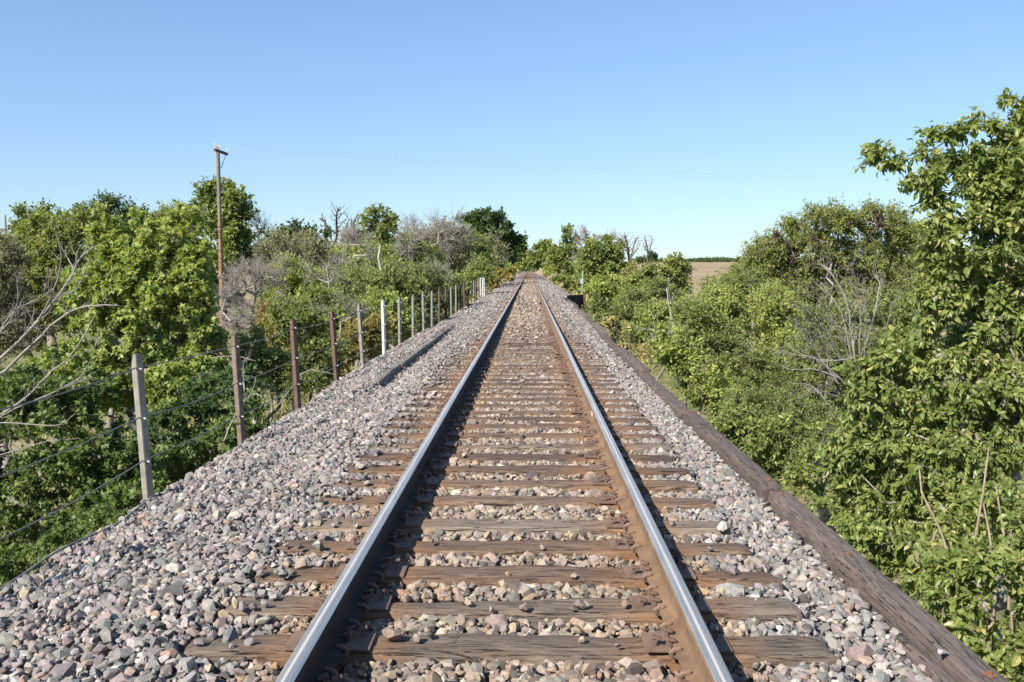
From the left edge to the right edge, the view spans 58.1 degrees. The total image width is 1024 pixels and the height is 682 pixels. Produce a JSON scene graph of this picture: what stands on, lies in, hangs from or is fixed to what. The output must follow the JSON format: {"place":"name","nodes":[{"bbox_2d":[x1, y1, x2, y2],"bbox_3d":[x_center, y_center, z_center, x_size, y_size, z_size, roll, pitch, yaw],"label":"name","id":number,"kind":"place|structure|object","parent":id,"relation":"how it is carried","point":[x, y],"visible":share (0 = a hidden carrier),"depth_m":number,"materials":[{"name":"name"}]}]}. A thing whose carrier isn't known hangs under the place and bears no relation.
{"place":"outdoors","nodes":[
{"label":"outdoors","id":0,"kind":"place"},
{"bbox_2d":[0,262,1023,677],"bbox_3d":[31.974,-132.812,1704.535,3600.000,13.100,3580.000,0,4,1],"label":"ground","id":1,"kind":"structure","parent":0,"point":[700,270],"depth_m":52.10,"materials":[{"name":"soil"}]},
{"bbox_2d":[0,228,39,503],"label":"grey tree","id":2,"kind":"object","parent":1,"relation":"on","point":[10,251],"visible":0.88,"depth_m":24.16,"materials":[{"name":"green plant"}]},
{"bbox_2d":[0,197,72,390],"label":"dark tree","id":3,"kind":"object","parent":1,"relation":"on","point":[19,211],"visible":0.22,"depth_m":42.03,"materials":[{"name":"green plant"}]},
{"bbox_2d":[3,200,99,490],"bbox_3d":[-13.364,0.262,26.489,3.742,8.529,2.438,0,4,1],"label":"yellow tree","id":4,"kind":"object","parent":1,"relation":"on","point":[39,227],"visible":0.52,"depth_m":25.77,"materials":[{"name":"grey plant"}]},
{"bbox_2d":[0,314,103,455],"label":"dead limb","id":5,"kind":"object","parent":1,"relation":"on","point":[5,412],"visible":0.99,"depth_m":7.54,"materials":[{"name":"grey wood"}]},
{"bbox_2d":[0,220,128,374],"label":"dead limb","id":6,"kind":"object","parent":1,"relation":"on","point":[33,325],"visible":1,"depth_m":8.02,"materials":[{"name":"grey wood"}]},
{"bbox_2d":[0,481,160,591],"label":"shrub","id":7,"kind":"object","parent":1,"relation":"on","point":[102,513],"visible":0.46,"depth_m":11.15,"materials":[{"name":"green plant"}]},
{"bbox_2d":[0,360,170,578],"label":"shrub","id":8,"kind":"object","parent":1,"relation":"on","point":[114,452],"visible":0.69,"depth_m":12.61,"materials":[{"name":"green plant"}]},
{"bbox_2d":[72,189,148,435],"bbox_3d":[-14.998,-0.910,34.650,2.760,9.593,2.403,-2,5,-27],"label":"leafy tree","id":9,"kind":"object","parent":1,"relation":"on","point":[115,202],"visible":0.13,"depth_m":34.00,"materials":[{"name":"green plant"}]},
{"bbox_2d":[12,198,231,437],"bbox_3d":[-7.284,1.180,17.454,4.338,7.716,2.323,0,4,1],"label":"maple tree","id":10,"kind":"object","parent":1,"relation":"on","point":[174,296],"visible":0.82,"depth_m":16.85,"materials":[{"name":"green plant"}]},
{"bbox_2d":[130,200,217,395],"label":"olive tree","id":11,"kind":"object","parent":1,"relation":"on","point":[156,214],"visible":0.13,"depth_m":44.68,"materials":[{"name":"green plant"}]},
{"bbox_2d":[127,356,277,507],"bbox_3d":[-5.443,2.886,15.848,2.812,5.241,1.667,0,4,1],"label":"shrub","id":12,"kind":"object","parent":1,"relation":"on","point":[193,390],"visible":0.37,"depth_m":15.67,"materials":[{"name":"green plant"}]},
{"bbox_2d":[153,382,269,486],"bbox_3d":[-4.765,3.067,14.438,2.249,4.941,1.165,0,4,1],"label":"shrub","id":13,"kind":"object","parent":1,"relation":"on","point":[175,460],"visible":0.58,"depth_m":14.12,"materials":[{"name":"green plant"}]},
{"bbox_2d":[213,143,227,400],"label":"utility pole","id":14,"kind":"object","parent":1,"relation":"on","point":[217,150],"visible":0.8,"depth_m":44.91,"materials":[{"name":"brown wood"}]},
{"bbox_2d":[184,175,262,387],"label":"ash tree","id":15,"kind":"object","parent":1,"relation":"on","point":[237,206],"visible":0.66,"depth_m":49.45,"materials":[{"name":"green plant"}]},
{"bbox_2d":[214,245,295,423],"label":"bare tree","id":16,"kind":"object","parent":1,"relation":"on","point":[235,287],"visible":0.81,"depth_m":27.00,"materials":[{"name":"plant"}]},
{"bbox_2d":[191,345,331,440],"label":"dead branches","id":17,"kind":"object","parent":1,"relation":"on","point":[243,383],"visible":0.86,"depth_m":13.13,"materials":[{"name":"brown wood"}]},
{"bbox_2d":[249,303,290,422],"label":"shrub","id":18,"kind":"object","parent":1,"relation":"on","point":[271,331],"visible":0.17,"depth_m":22.08,"materials":[{"name":"green plant"}]},
{"bbox_2d":[224,321,331,425],"bbox_3d":[-4.673,2.409,18.420,2.104,5.641,1.264,-2,5,-22],"label":"shrub","id":19,"kind":"object","parent":1,"relation":"on","point":[265,359],"visible":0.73,"depth_m":18.08,"materials":[{"name":"green plant"}]},
{"bbox_2d":[244,217,335,281],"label":"scrub tree","id":20,"kind":"object","parent":1,"relation":"on","point":[326,233],"visible":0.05,"depth_m":49.79,"materials":[{"name":"green plant"}]},
{"bbox_2d":[256,250,329,410],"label":"young tree","id":21,"kind":"object","parent":1,"relation":"on","point":[295,283],"visible":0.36,"depth_m":30.74,"materials":[{"name":"green plant"}]},
{"bbox_2d":[247,223,342,333],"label":"scrub tree","id":22,"kind":"object","parent":1,"relation":"on","point":[305,243],"visible":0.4,"depth_m":45.44,"materials":[{"name":"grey plant"}]},
{"bbox_2d":[257,289,350,402],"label":"shrub","id":23,"kind":"object","parent":1,"relation":"on","point":[314,339],"visible":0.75,"depth_m":20.03,"materials":[{"name":"green plant"}]},
{"bbox_2d":[297,248,354,387],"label":"bare tree","id":24,"kind":"object","parent":1,"relation":"on","point":[327,267],"visible":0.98,"depth_m":26.97,"materials":[{"name":"plant"}]},
{"bbox_2d":[292,281,369,383],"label":"shrub","id":25,"kind":"object","parent":1,"relation":"on","point":[316,294],"visible":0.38,"depth_m":23.93,"materials":[{"name":"green plant"}]},
{"bbox_2d":[306,285,371,370],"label":"bare tree","id":26,"kind":"object","parent":1,"relation":"on","point":[349,304],"visible":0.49,"depth_m":21.12,"materials":[{"name":"plant"}]},
{"bbox_2d":[333,222,380,364],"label":"bare tree","id":27,"kind":"object","parent":1,"relation":"on","point":[350,238],"visible":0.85,"depth_m":43.65,"materials":[{"name":"plant"}]},
{"bbox_2d":[319,308,397,383],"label":"shrub","id":28,"kind":"object","parent":1,"relation":"on","point":[372,338],"visible":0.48,"depth_m":21.99,"materials":[{"name":"green plant"}]},
{"bbox_2d":[316,236,407,369],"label":"tree","id":29,"kind":"object","parent":1,"relation":"on","point":[383,251],"visible":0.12,"depth_m":45.60,"materials":[{"name":"green plant"}]},
{"bbox_2d":[294,256,437,361],"bbox_3d":[-4.715,0.792,30.268,4.818,7.135,2.706,0,4,1],"label":"tree","id":30,"kind":"object","parent":1,"relation":"on","point":[389,277],"visible":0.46,"depth_m":29.64,"materials":[{"name":"green plant"}]},
{"bbox_2d":[356,202,401,335],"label":"thin trunk tree","id":31,"kind":"object","parent":1,"relation":"on","point":[385,228],"visible":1,"depth_m":34.75,"materials":[{"name":"green plant"}]},
{"bbox_2d":[351,284,421,354],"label":"shrub","id":32,"kind":"object","parent":1,"relation":"on","point":[376,298],"visible":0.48,"depth_m":24.83,"materials":[{"name":"green plant"}]},
{"bbox_2d":[340,249,457,347],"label":"tree","id":33,"kind":"object","parent":1,"relation":"on","point":[427,272],"visible":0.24,"depth_m":39.64,"materials":[{"name":"green plant"}]},
{"bbox_2d":[390,214,436,260],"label":"bare tree","id":34,"kind":"object","parent":1,"relation":"on","point":[408,249],"visible":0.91,"depth_m":49.82,"materials":[{"name":"plant"}]},
{"bbox_2d":[386,228,448,340],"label":"tree","id":35,"kind":"object","parent":1,"relation":"on","point":[427,254],"visible":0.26,"depth_m":51.27,"materials":[{"name":"green plant"}]},
{"bbox_2d":[395,203,474,314],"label":"tree","id":36,"kind":"object","parent":1,"relation":"on","point":[442,232],"visible":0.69,"depth_m":77.28,"materials":[{"name":"plant"}]},
{"bbox_2d":[405,210,480,309],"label":"tree","id":37,"kind":"object","parent":1,"relation":"on","point":[460,258],"visible":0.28,"depth_m":78.95,"materials":[{"name":"grey plant"}]},
{"bbox_2d":[418,266,477,332],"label":"shrub","id":38,"kind":"object","parent":1,"relation":"on","point":[461,280],"visible":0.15,"depth_m":41.76,"materials":[{"name":"green plant"}]},
{"bbox_2d":[435,251,498,309],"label":"shrub","id":39,"kind":"object","parent":1,"relation":"on","point":[473,270],"visible":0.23,"depth_m":59.63,"materials":[{"name":"green plant"}]},
{"bbox_2d":[0,271,934,681],"bbox_3d":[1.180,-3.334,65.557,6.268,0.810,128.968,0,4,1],"label":"ballast stones","id":40,"kind":"object","parent":1,"relation":"on","point":[296,455],"visible":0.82,"depth_m":5.17,"materials":[{"name":"gravel"}]},
{"bbox_2d":[0,494,154,589],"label":"loose wire rope","id":41,"kind":"object","parent":40,"relation":"on","point":[59,550],"visible":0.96,"depth_m":5.53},
{"bbox_2d":[0,277,485,539],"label":"cable fence","id":42,"kind":"object","parent":40,"relation":"on","point":[145,456],"visible":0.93,"depth_m":8.98,"materials":[{"name":"grey metal"}]},
{"bbox_2d":[259,672,742,681],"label":"railway tie","id":43,"kind":"object","parent":40,"relation":"on","point":[334,678],"visible":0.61,"depth_m":3.47,"materials":[{"name":"brown wood"}]},
{"bbox_2d":[530,271,733,681],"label":"steel rail","id":44,"kind":"object","parent":43,"relation":"on","point":[695,650],"visible":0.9,"depth_m":4.67,"materials":[{"name":"grey metal"}]},
{"bbox_2d":[183,625,837,676],"bbox_3d":[-0.015,1.349,3.918,2.730,0.250,0.233,0,5,1],"label":"railway tie","id":45,"kind":"object","parent":40,"relation":"on","point":[363,644],"visible":0.62,"depth_m":3.86,"materials":[{"name":"brown wood"}]},
{"bbox_2d":[292,511,733,539],"bbox_3d":[0.005,1.200,5.752,2.720,0.250,0.244,0,5,1],"label":"railway tie","id":46,"kind":"object","parent":40,"relation":"on","point":[611,525],"visible":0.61,"depth_m":5.68,"materials":[{"name":"brown wood"}]},
{"bbox_2d":[224,589,802,631],"bbox_3d":[-0.009,1.316,4.387,2.730,0.249,0.233,0,5,1],"label":"railway tie","id":47,"kind":"object","parent":40,"relation":"on","point":[635,611],"visible":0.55,"depth_m":4.31,"materials":[{"name":"brown wood"}]},
{"bbox_2d":[275,532,751,563],"bbox_3d":[-0.010,1.242,5.324,2.742,0.250,0.226,0,4,0],"label":"railway tie","id":48,"kind":"object","parent":40,"relation":"on","point":[613,548],"visible":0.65,"depth_m":5.26,"materials":[{"name":"brown wood"}]},
{"bbox_2d":[332,472,698,496],"bbox_3d":[0.021,1.117,6.879,2.711,0.250,0.229,0,5,1],"label":"railway tie","id":49,"kind":"object","parent":40,"relation":"on","point":[646,486],"visible":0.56,"depth_m":6.80,"materials":[{"name":"brown wood"}]},
{"bbox_2d":[317,489,715,516],"bbox_3d":[0.015,1.161,6.371,2.737,0.250,0.248,0,5,1],"label":"railway tie","id":50,"kind":"object","parent":40,"relation":"on","point":[511,501],"visible":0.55,"depth_m":6.31,"materials":[{"name":"brown wood"}]},
{"bbox_2d":[252,557,782,595],"bbox_3d":[0.017,1.278,4.835,2.737,0.250,0.248,0,5,1],"label":"railway tie","id":51,"kind":"object","parent":40,"relation":"on","point":[628,577],"visible":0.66,"depth_m":4.77,"materials":[{"name":"brown wood"}]},
{"bbox_2d":[359,447,675,463],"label":"railway tie","id":52,"kind":"object","parent":40,"relation":"on","point":[588,456],"visible":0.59,"depth_m":7.78,"materials":[{"name":"brown wood"}]},
{"bbox_2d":[346,459,690,479],"bbox_3d":[0.038,1.078,7.356,2.742,0.250,0.226,0,4,1],"label":"railway tie","id":53,"kind":"object","parent":40,"relation":"on","point":[546,470],"visible":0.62,"depth_m":7.28,"materials":[{"name":"brown wood"}]},
{"bbox_2d":[400,405,640,417],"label":"railway tie","id":54,"kind":"object","parent":40,"relation":"on","point":[635,414],"visible":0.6,"depth_m":10.19,"materials":[{"name":"brown wood"}]},
{"bbox_2d":[369,438,672,453],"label":"railway tie","id":55,"kind":"object","parent":40,"relation":"on","point":[589,444],"visible":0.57,"depth_m":8.25,"materials":[{"name":"brown wood"}]},
{"bbox_2d":[386,419,656,431],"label":"railway tie","id":56,"kind":"object","parent":40,"relation":"on","point":[555,426],"visible":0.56,"depth_m":9.26,"materials":[{"name":"brown wood"}]},
{"bbox_2d":[392,412,650,424],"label":"railway tie","id":57,"kind":"object","parent":40,"relation":"on","point":[579,417],"visible":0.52,"depth_m":9.73,"materials":[{"name":"brown wood"}]},
{"bbox_2d":[415,389,627,397],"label":"railway tie","id":58,"kind":"object","parent":40,"relation":"on","point":[570,393],"visible":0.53,"depth_m":11.67,"materials":[{"name":"brown wood"}]},
{"bbox_2d":[407,399,636,409],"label":"railway tie","id":59,"kind":"object","parent":40,"relation":"on","point":[575,404],"visible":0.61,"depth_m":10.72,"materials":[{"name":"brown wood"}]},
{"bbox_2d":[421,383,622,391],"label":"railway tie","id":60,"kind":"object","parent":40,"relation":"on","point":[453,388],"visible":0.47,"depth_m":12.18,"materials":[{"name":"brown wood"}]},
{"bbox_2d":[382,427,663,444],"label":"railway tie","id":61,"kind":"object","parent":40,"relation":"on","point":[458,434],"visible":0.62,"depth_m":8.77,"materials":[{"name":"brown wood"}]},
{"bbox_2d":[427,379,619,387],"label":"railway tie","id":62,"kind":"object","parent":40,"relation":"on","point":[526,384],"visible":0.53,"depth_m":12.69,"materials":[{"name":"brown wood"}]},
{"bbox_2d":[431,375,615,382],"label":"railway tie","id":63,"kind":"object","parent":40,"relation":"on","point":[566,379],"visible":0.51,"depth_m":13.19,"materials":[{"name":"brown wood"}]},
{"bbox_2d":[412,394,636,403],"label":"railway tie","id":64,"kind":"object","parent":40,"relation":"on","point":[547,399],"visible":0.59,"depth_m":11.20,"materials":[{"name":"brown wood"}]},
{"bbox_2d":[441,364,607,371],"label":"railway tie","id":65,"kind":"object","parent":40,"relation":"on","point":[487,369],"visible":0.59,"depth_m":14.65,"materials":[{"name":"brown wood"}]},
{"bbox_2d":[436,371,615,378],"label":"railway tie","id":66,"kind":"object","parent":40,"relation":"on","point":[484,376],"visible":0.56,"depth_m":13.69,"materials":[{"name":"brown wood"}]},
{"bbox_2d":[447,358,605,365],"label":"railway tie","id":67,"kind":"object","parent":40,"relation":"on","point":[541,362],"visible":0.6,"depth_m":15.66,"materials":[{"name":"brown wood"}]},
{"bbox_2d":[521,271,536,278],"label":"distant ties","id":68,"kind":"object","parent":40,"relation":"on","point":[528,275],"visible":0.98,"depth_m":194.77,"materials":[{"name":"brown wood"}]},
{"bbox_2d":[275,272,527,681],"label":"steel rail","id":69,"kind":"object","parent":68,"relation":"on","point":[320,647],"visible":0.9,"depth_m":4.67,"materials":[{"name":"metal"}]},
{"bbox_2d":[617,346,649,376],"bbox_3d":[2.127,0.418,16.428,0.154,0.318,4.165,0,4,1],"label":"curb timber","id":70,"kind":"object","parent":40,"relation":"on","point":[634,363],"visible":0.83,"depth_m":15.88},
{"bbox_2d":[639,371,689,419],"bbox_3d":[1.997,0.771,12.320,0.154,0.318,4.015,0,4,1],"label":"curb timber","id":71,"kind":"object","parent":40,"relation":"on","point":[679,408],"visible":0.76,"depth_m":11.74,"materials":[{"name":"wood"}]},
{"bbox_2d":[683,410,781,506],"bbox_3d":[1.936,1.050,8.490,0.155,0.318,3.595,0,4,1],"label":"curb timber","id":72,"kind":"object","parent":40,"relation":"on","point":[755,476],"visible":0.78,"depth_m":7.83,"materials":[{"name":"wood"}]},
{"bbox_2d":[768,491,1008,681],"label":"curb timber","id":73,"kind":"object","parent":40,"relation":"on","point":[891,602],"visible":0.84,"depth_m":4.55,"materials":[{"name":"wood"}]},
{"bbox_2d":[893,635,956,681],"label":"curb timber","id":74,"kind":"object","parent":40,"relation":"on","point":[916,653],"visible":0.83,"depth_m":3.85,"materials":[{"name":"wood"}]},
{"bbox_2d":[458,222,500,294],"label":"tree","id":75,"kind":"object","parent":1,"relation":"on","point":[481,252],"visible":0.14,"depth_m":86.74,"materials":[{"name":"green plant"}]},
{"bbox_2d":[455,205,528,282],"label":"dark tree","id":76,"kind":"object","parent":1,"relation":"on","point":[496,219],"visible":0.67,"depth_m":162.62,"materials":[{"name":"green plant"}]},
{"bbox_2d":[482,226,514,289],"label":"tree","id":77,"kind":"object","parent":1,"relation":"on","point":[500,258],"visible":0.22,"depth_m":98.96,"materials":[{"name":"green plant"}]},
{"bbox_2d":[0,298,1023,676],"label":"undergrowth","id":78,"kind":"object","parent":1,"relation":"on","point":[650,370],"visible":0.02,"depth_m":40.40,"materials":[{"name":"green plant"}]},
{"bbox_2d":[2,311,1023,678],"bbox_3d":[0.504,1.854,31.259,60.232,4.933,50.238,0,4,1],"label":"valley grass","id":79,"kind":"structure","parent":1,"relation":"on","point":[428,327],"depth_m":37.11,"materials":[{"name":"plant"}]},
{"bbox_2d":[525,238,553,277],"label":"dark tree","id":80,"kind":"object","parent":1,"relation":"on","point":[536,260],"visible":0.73,"depth_m":233.17,"materials":[{"name":"green plant"}]},
{"bbox_2d":[543,222,580,285],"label":"green tree","id":81,"kind":"object","parent":1,"relation":"on","point":[561,255],"visible":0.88,"depth_m":110.98,"materials":[{"name":"green plant"}]},
{"bbox_2d":[550,274,590,294],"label":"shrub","id":82,"kind":"object","parent":1,"relation":"on","point":[569,282],"visible":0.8,"depth_m":74.66,"materials":[{"name":"green plant"}]},
{"bbox_2d":[571,233,634,284],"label":"green tree","id":83,"kind":"object","parent":1,"relation":"on","point":[596,255],"visible":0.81,"depth_m":83.11,"materials":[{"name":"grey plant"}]},
{"bbox_2d":[578,269,646,316],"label":"shrub","id":84,"kind":"object","parent":1,"relation":"on","point":[607,288],"visible":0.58,"depth_m":55.60,"materials":[{"name":"green plant"}]},
{"bbox_2d":[580,288,654,353],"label":"shrub","id":85,"kind":"object","parent":1,"relation":"on","point":[610,309],"visible":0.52,"depth_m":29.93,"materials":[{"name":"green plant"}]},
{"bbox_2d":[600,313,658,365],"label":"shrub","id":86,"kind":"object","parent":1,"relation":"on","point":[610,321],"visible":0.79,"depth_m":25.98,"materials":[{"name":"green plant"}]},
{"bbox_2d":[612,270,693,380],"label":"shrub","id":87,"kind":"object","parent":1,"relation":"on","point":[648,291],"visible":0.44,"depth_m":33.90,"materials":[{"name":"green plant"}]},
{"bbox_2d":[631,251,696,300],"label":"tree","id":88,"kind":"object","parent":1,"relation":"on","point":[675,267],"visible":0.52,"depth_m":57.51,"materials":[{"name":"green plant"}]},
{"bbox_2d":[633,288,719,406],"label":"shrub","id":89,"kind":"object","parent":1,"relation":"on","point":[661,312],"visible":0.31,"depth_m":27.72,"materials":[{"name":"green plant"}]},
{"bbox_2d":[646,320,746,426],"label":"shrub","id":90,"kind":"object","parent":1,"relation":"on","point":[669,354],"visible":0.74,"depth_m":15.42,"materials":[{"name":"green plant"}]},
{"bbox_2d":[666,293,794,439],"bbox_3d":[4.500,2.119,19.207,2.708,6.261,1.532,0,4,1],"label":"shrub","id":91,"kind":"object","parent":1,"relation":"on","point":[726,349],"visible":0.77,"depth_m":18.87,"materials":[{"name":"green plant"}]},
{"bbox_2d":[696,266,783,440],"bbox_3d":[6.796,1.144,27.128,2.632,6.710,1.812,2,5,28],"label":"shrub","id":92,"kind":"object","parent":1,"relation":"on","point":[754,281],"visible":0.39,"depth_m":26.68,"materials":[{"name":"green plant"}]},
{"bbox_2d":[685,274,808,440],"bbox_3d":[6.157,1.515,24.209,3.214,6.556,1.822,1,5,13],"label":"shrub","id":93,"kind":"object","parent":1,"relation":"on","point":[770,313],"visible":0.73,"depth_m":23.75,"materials":[{"name":"green plant"}]},
{"bbox_2d":[711,397,827,486],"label":"shrub","id":94,"kind":"object","parent":1,"relation":"on","point":[735,425],"visible":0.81,"depth_m":12.97,"materials":[{"name":"green plant"}]},
{"bbox_2d":[715,374,841,442],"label":"shrub","id":95,"kind":"object","parent":1,"relation":"on","point":[796,404],"visible":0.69,"depth_m":14.47,"materials":[{"name":"green plant"}]},
{"bbox_2d":[768,329,851,407],"bbox_3d":[5.497,0.585,17.869,1.574,1.541,2.227,4,6,41],"label":"dead brush","id":96,"kind":"object","parent":1,"relation":"on","point":[820,390],"visible":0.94,"depth_m":18.06,"materials":[{"name":"grey wood"}]},
{"bbox_2d":[717,192,932,457],"bbox_3d":[10.439,-0.358,30.170,7.476,8.868,3.296,0,4,1],"label":"locust tree","id":97,"kind":"object","parent":1,"relation":"on","point":[892,261],"visible":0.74,"depth_m":29.40,"materials":[{"name":"green plant"}]},
{"bbox_2d":[769,213,887,414],"bbox_3d":[9.945,0.055,29.456,3.579,8.293,1.164,0,4,1],"label":"pod tree","id":98,"kind":"object","parent":1,"relation":"on","point":[879,224],"visible":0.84,"depth_m":29.09,"materials":[{"name":"plant"}]},
{"bbox_2d":[761,327,896,519],"bbox_3d":[7.510,2.298,21.980,3.044,5.267,2.533,-3,5,-34],"label":"tree","id":99,"kind":"object","parent":1,"relation":"on","point":[798,376],"visible":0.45,"depth_m":21.61,"materials":[{"name":"green plant"}]},
{"bbox_2d":[782,441,893,556],"bbox_3d":[3.905,3.495,11.284,1.438,4.700,0.878,0,4,1],"label":"shrub","id":100,"kind":"object","parent":1,"relation":"on","point":[801,478],"visible":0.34,"depth_m":10.97,"materials":[{"name":"green plant"}]},
{"bbox_2d":[763,280,921,472],"bbox_3d":[9.396,1.367,26.117,4.787,6.213,2.418,0,4,1],"label":"shrub","id":101,"kind":"object","parent":1,"relation":"on","point":[905,316],"visible":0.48,"depth_m":25.53,"materials":[{"name":"green plant"}]},
{"bbox_2d":[783,248,903,383],"bbox_3d":[7.422,-0.585,20.750,3.621,3.163,1.882,-2,5,-21],"label":"dead brush","id":102,"kind":"object","parent":1,"relation":"on","point":[849,325],"visible":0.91,"depth_m":20.73,"materials":[{"name":"plant"}]},
{"bbox_2d":[809,87,1023,674],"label":"elm tree","id":103,"kind":"object","parent":1,"relation":"on","point":[990,189],"visible":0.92,"depth_m":8.44,"materials":[{"name":"green plant"}]},
{"bbox_2d":[838,471,1023,613],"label":"sapling","id":104,"kind":"object","parent":1,"relation":"on","point":[871,537],"visible":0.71,"depth_m":7.46,"materials":[{"name":"green plant"}]},
{"bbox_2d":[909,447,1010,648],"bbox_3d":[3.443,2.149,7.247,0.740,2.574,0.467,0,4,1],"label":"bare sapling","id":105,"kind":"object","parent":1,"relation":"on","point":[990,543],"visible":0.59,"depth_m":7.14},
{"bbox_2d":[905,494,1023,681],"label":"bush","id":106,"kind":"object","parent":1,"relation":"on","point":[979,564],"visible":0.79,"depth_m":6.25,"materials":[{"name":"green plant"}]},
{"bbox_2d":[0,0,1023,261],"label":"sky","id":107,"kind":"structure","parent":0,"point":[133,98],"materials":[{"name":"blue"}]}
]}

